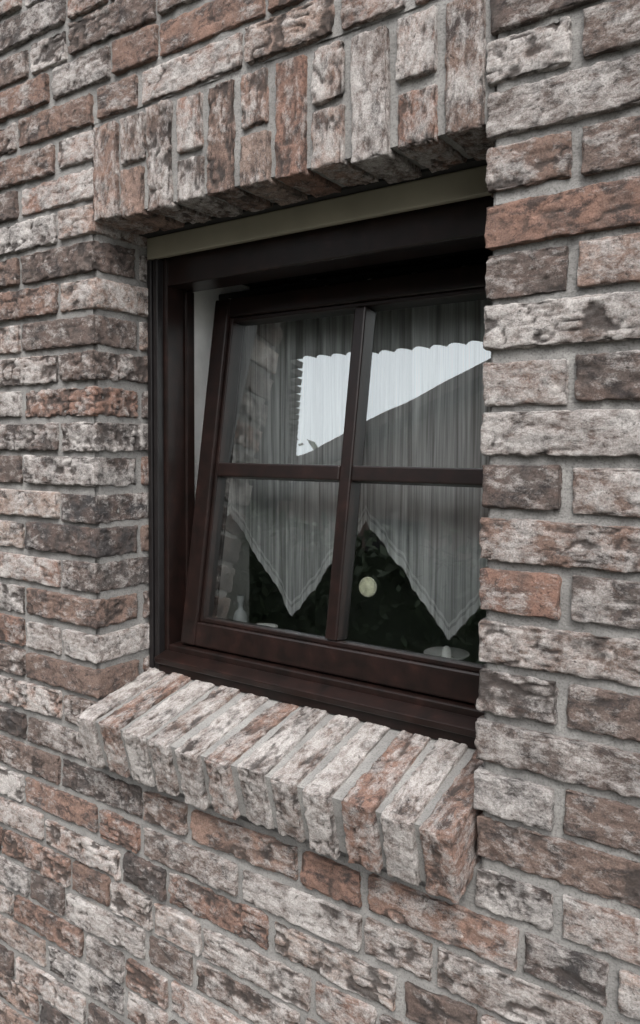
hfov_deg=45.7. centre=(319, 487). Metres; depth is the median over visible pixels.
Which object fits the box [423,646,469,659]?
dish
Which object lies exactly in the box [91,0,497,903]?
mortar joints
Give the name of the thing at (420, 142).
soldier course lintel
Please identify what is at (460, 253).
window frame
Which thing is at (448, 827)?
rowlock sill bricks
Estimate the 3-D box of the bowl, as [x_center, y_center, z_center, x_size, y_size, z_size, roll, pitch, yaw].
[-0.115,0.300,1.541,0.060,0.036,0.060,2,4,34]
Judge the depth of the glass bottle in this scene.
1.56 m
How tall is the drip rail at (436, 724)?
0.038 m
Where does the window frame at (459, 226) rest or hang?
in the window at (459, 226)
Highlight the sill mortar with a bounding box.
[95,674,475,881]
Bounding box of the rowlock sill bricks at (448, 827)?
[75,668,483,903]
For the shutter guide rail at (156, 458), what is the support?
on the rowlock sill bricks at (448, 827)
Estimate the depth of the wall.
1.61 m
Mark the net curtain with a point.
(423, 317)
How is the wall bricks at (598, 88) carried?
on the ground
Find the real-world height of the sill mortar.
0.125 m
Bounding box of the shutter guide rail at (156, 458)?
[147,259,164,668]
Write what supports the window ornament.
attached to the tilted sash
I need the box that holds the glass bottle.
[233,595,247,622]
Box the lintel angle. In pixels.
[139,158,486,237]
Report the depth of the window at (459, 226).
1.29 m
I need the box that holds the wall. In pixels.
[194,285,249,622]
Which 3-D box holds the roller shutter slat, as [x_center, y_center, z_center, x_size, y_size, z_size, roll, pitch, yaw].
[-0.021,-0.424,1.194,0.707,0.039,0.018,2,4,34]
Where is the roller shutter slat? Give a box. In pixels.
[147,165,490,259]
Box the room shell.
[249,251,492,663]
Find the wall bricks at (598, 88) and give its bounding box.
[0,0,639,1023]
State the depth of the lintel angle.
1.15 m
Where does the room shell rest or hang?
on the ground
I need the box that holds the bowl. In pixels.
[255,623,277,627]
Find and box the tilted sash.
[181,263,486,703]
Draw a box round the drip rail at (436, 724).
[154,650,477,748]
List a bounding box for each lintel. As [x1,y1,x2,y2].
[93,0,494,234]
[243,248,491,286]
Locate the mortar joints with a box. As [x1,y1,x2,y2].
[0,0,639,1023]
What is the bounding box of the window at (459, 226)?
[152,195,493,717]
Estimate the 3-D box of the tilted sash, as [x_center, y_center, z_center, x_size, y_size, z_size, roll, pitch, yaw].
[0.055,-0.021,1.276,0.658,0.655,0.153,2,4,34]
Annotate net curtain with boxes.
[219,255,492,639]
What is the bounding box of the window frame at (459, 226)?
[152,195,493,717]
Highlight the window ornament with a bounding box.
[359,577,376,596]

